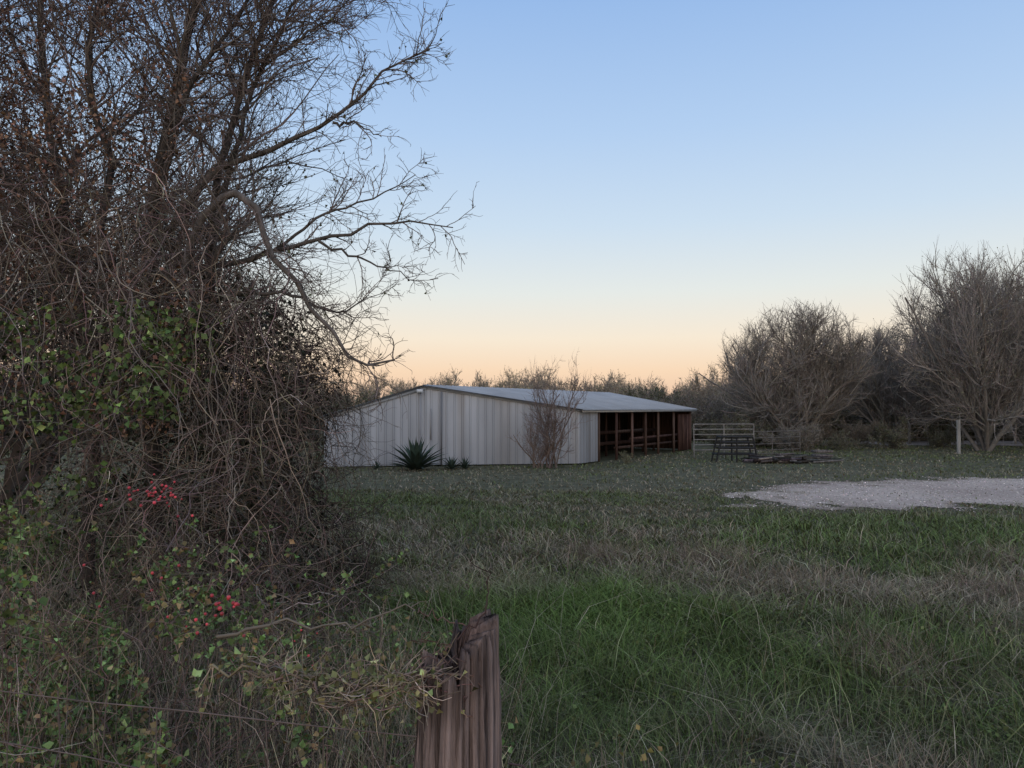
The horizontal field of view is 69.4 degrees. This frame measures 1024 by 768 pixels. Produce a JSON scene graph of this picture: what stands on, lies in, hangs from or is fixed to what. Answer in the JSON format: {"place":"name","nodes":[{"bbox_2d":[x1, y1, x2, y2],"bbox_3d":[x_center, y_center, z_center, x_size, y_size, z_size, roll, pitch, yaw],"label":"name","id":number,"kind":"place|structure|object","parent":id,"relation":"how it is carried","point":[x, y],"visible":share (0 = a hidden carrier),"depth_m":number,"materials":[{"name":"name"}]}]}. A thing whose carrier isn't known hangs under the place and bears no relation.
{"place":"outdoors","nodes":[
{"label":"outdoors","id":0,"kind":"place"},
{"bbox_2d":[0,423,1023,767],"bbox_3d":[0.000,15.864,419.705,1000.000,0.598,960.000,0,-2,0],"label":"ground","id":1,"kind":"structure","parent":0,"point":[622,471],"depth_m":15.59,"materials":[{"name":"green plant"}]},
{"bbox_2d":[0,170,255,495],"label":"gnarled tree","id":2,"kind":"object","parent":1,"relation":"on","point":[35,469],"visible":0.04,"depth_m":13.36,"materials":[{"name":"brown plant"}]},
{"bbox_2d":[0,0,365,552],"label":"gnarled tree","id":3,"kind":"object","parent":1,"relation":"on","point":[22,473],"visible":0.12,"depth_m":9.70,"materials":[{"name":"brown plant"}]},
{"bbox_2d":[0,37,443,694],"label":"vine thicket","id":4,"kind":"object","parent":1,"relation":"on","point":[280,459],"visible":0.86,"depth_m":5.51,"materials":[{"name":"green plant"}]},
{"bbox_2d":[0,0,482,623],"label":"gnarled tree","id":5,"kind":"object","parent":1,"relation":"on","point":[102,20],"visible":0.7,"depth_m":5.86,"materials":[{"name":"brown plant"}]},
{"bbox_2d":[0,460,517,767],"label":"wild rose bush","id":6,"kind":"object","parent":1,"relation":"on","point":[102,673],"visible":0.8,"depth_m":3.06,"materials":[{"name":"green plant"}]},
{"bbox_2d":[0,588,611,767],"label":"dry grass stalks","id":7,"kind":"object","parent":1,"relation":"on","point":[261,709],"visible":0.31,"depth_m":3.03,"materials":[{"name":"brown plant"}]},
{"bbox_2d":[368,459,381,468],"bbox_3d":[-4.872,2.887,26.802,0.753,0.388,0.630,0,-2,0],"label":"agave plant","id":8,"kind":"object","parent":1,"relation":"on","point":[377,466],"visible":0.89,"depth_m":26.78,"materials":[{"name":"green plant"}]},
{"bbox_2d":[384,437,447,469],"bbox_3d":[-3.397,2.393,26.592,2.479,1.372,2.646,0,-2,0],"label":"agave plant","id":9,"kind":"object","parent":1,"relation":"on","point":[416,459],"visible":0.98,"depth_m":26.29,"materials":[{"name":"green plant"}]},
{"bbox_2d":[440,456,462,468],"bbox_3d":[-2.179,2.792,26.897,1.029,0.622,1.129,0,-2,0],"label":"agave plant","id":10,"kind":"object","parent":1,"relation":"on","point":[450,464],"visible":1,"depth_m":26.84,"materials":[{"name":"green plant"}]},
{"bbox_2d":[413,608,501,767],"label":"wooden fence post","id":11,"kind":"object","parent":1,"relation":"on","point":[455,737],"visible":0.85,"depth_m":1.42,"materials":[{"name":"brown wood"}]},
{"bbox_2d":[0,685,416,767],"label":"wire fence","id":12,"kind":"object","parent":11,"relation":"attached to","point":[156,708],"visible":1,"depth_m":1.55,"materials":[{"name":"grey metal"}]},
{"bbox_2d":[195,554,525,767],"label":"dry vine on fence","id":13,"kind":"object","parent":11,"relation":"attached to","point":[290,674],"visible":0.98,"depth_m":1.50,"materials":[{"name":"beige plant"}]},
{"bbox_2d":[457,457,472,468],"bbox_3d":[-1.737,2.852,27.225,0.794,0.518,0.923,-1,-2,29],"label":"agave plant","id":14,"kind":"object","parent":1,"relation":"on","point":[464,464],"visible":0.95,"depth_m":27.18,"materials":[{"name":"green plant"}]},
{"bbox_2d":[318,384,696,466],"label":"metal barn","id":15,"kind":"structure","parent":1,"relation":"on","point":[476,425],"depth_m":28.72,"materials":[{"name":"white metal"}]},
{"bbox_2d":[0,355,1021,436],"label":"distant tree line","id":16,"kind":"object","parent":1,"relation":"on","point":[611,386],"visible":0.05,"depth_m":69.07,"materials":[{"name":"brown plant"}]},
{"bbox_2d":[0,382,1023,451],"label":"brush thicket","id":17,"kind":"object","parent":1,"relation":"on","point":[712,413],"visible":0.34,"depth_m":44.11,"materials":[{"name":"plant"}]},
{"bbox_2d":[506,408,570,468],"bbox_3d":[1.029,1.953,27.804,2.580,2.382,2.401,0,-2,0],"label":"bare shrub","id":18,"kind":"object","parent":1,"relation":"on","point":[534,444],"visible":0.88,"depth_m":27.37,"materials":[{"name":"brown plant"}]},
{"bbox_2d":[520,355,591,468],"bbox_3d":[1.680,0.863,27.487,2.949,4.545,2.775,0,-2,0],"label":"bare shrub","id":19,"kind":"object","parent":1,"relation":"on","point":[549,415],"visible":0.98,"depth_m":27.28,"materials":[{"name":"brown plant"}]},
{"bbox_2d":[619,451,633,463],"bbox_3d":[4.493,2.931,29.414,0.718,0.622,0.679,-1,-2,34],"label":"weed plant","id":20,"kind":"object","parent":1,"relation":"on","point":[626,459],"visible":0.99,"depth_m":29.42,"materials":[{"name":"green plant"}]},
{"bbox_2d":[532,718,754,767],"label":"wild rose sprig","id":21,"kind":"object","parent":1,"relation":"on","point":[643,756],"visible":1,"depth_m":2.15,"materials":[{"name":"green plant"}]},
{"bbox_2d":[693,424,754,457],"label":"pipe gate","id":22,"kind":"structure","parent":1,"relation":"on","point":[723,439],"depth_m":33.11,"materials":[{"name":"grey metal"}]},
{"bbox_2d":[711,435,756,461],"bbox_3d":[9.100,2.667,30.278,1.767,1.092,0.770,0,-2,0],"label":"livestock chute","id":23,"kind":"object","parent":1,"relation":"on","point":[731,447],"visible":0.9,"depth_m":29.92,"materials":[{"name":"black metal"}]},
{"bbox_2d":[754,430,800,455],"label":"pipe gate","id":24,"kind":"structure","parent":1,"relation":"on","point":[772,437],"depth_m":34.09,"materials":[{"name":"grey metal"}]},
{"bbox_2d":[698,297,885,437],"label":"mesquite tree","id":25,"kind":"object","parent":1,"relation":"on","point":[806,360],"visible":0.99,"depth_m":40.67,"materials":[{"name":"brown plant"}]},
{"bbox_2d":[740,453,843,463],"bbox_3d":[11.288,2.992,29.777,4.107,0.431,1.817,0,-2,0],"label":"scrap pile","id":26,"kind":"object","parent":1,"relation":"on","point":[789,458],"visible":0.98,"depth_m":29.29,"materials":[{"name":"brown wood"}]},
{"bbox_2d":[677,476,1023,512],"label":"gravel drive","id":27,"kind":"structure","parent":1,"relation":"on","point":[954,490],"depth_m":19.00,"materials":[{"name":"grey gravel"}]},
{"bbox_2d":[829,318,957,435],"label":"mesquite tree","id":28,"kind":"object","parent":1,"relation":"on","point":[883,400],"visible":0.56,"depth_m":47.98,"materials":[{"name":"brown plant"}]},
{"bbox_2d":[825,420,1016,453],"bbox_3d":[32.176,2.736,40.893,35.647,1.658,10.101,0,-2,0],"label":"wire fence","id":29,"kind":"object","parent":1,"relation":"on","point":[959,432],"visible":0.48,"depth_m":36.02,"materials":[{"name":"grey wood"}]},
{"bbox_2d":[877,237,1023,450],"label":"mesquite tree","id":30,"kind":"object","parent":1,"relation":"on","point":[965,347],"visible":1,"depth_m":37.57,"materials":[{"name":"brown plant"}]},
{"bbox_2d":[977,253,1023,398],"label":"mesquite tree","id":31,"kind":"object","parent":1,"relation":"on","point":[1016,295],"visible":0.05,"depth_m":43.56,"materials":[{"name":"brown plant"}]},
{"bbox_2d":[988,334,1023,438],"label":"mesquite tree","id":32,"kind":"object","parent":1,"relation":"on","point":[1022,420],"visible":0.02,"depth_m":47.88,"materials":[{"name":"brown plant"}]},
{"bbox_2d":[0,0,1023,401],"label":"sky","id":33,"kind":"structure","parent":0,"point":[653,176],"materials":[{"name":"blue"}]},
{"bbox_2d":[811,450,832,456],"bbox_3d":[12.900,2.972,30.768,0.700,0.440,0.540,0,-2,0],"label":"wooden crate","id":34,"kind":"object","parent":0,"point":[823,451],"visible":0.57,"depth_m":30.50,"materials":[{"name":"wood"}]},
{"bbox_2d":[848,440,1023,445],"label":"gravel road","id":35,"kind":"structure","parent":0,"point":[1005,443],"depth_m":46.40,"materials":[{"name":"grey gravel"}]}
]}

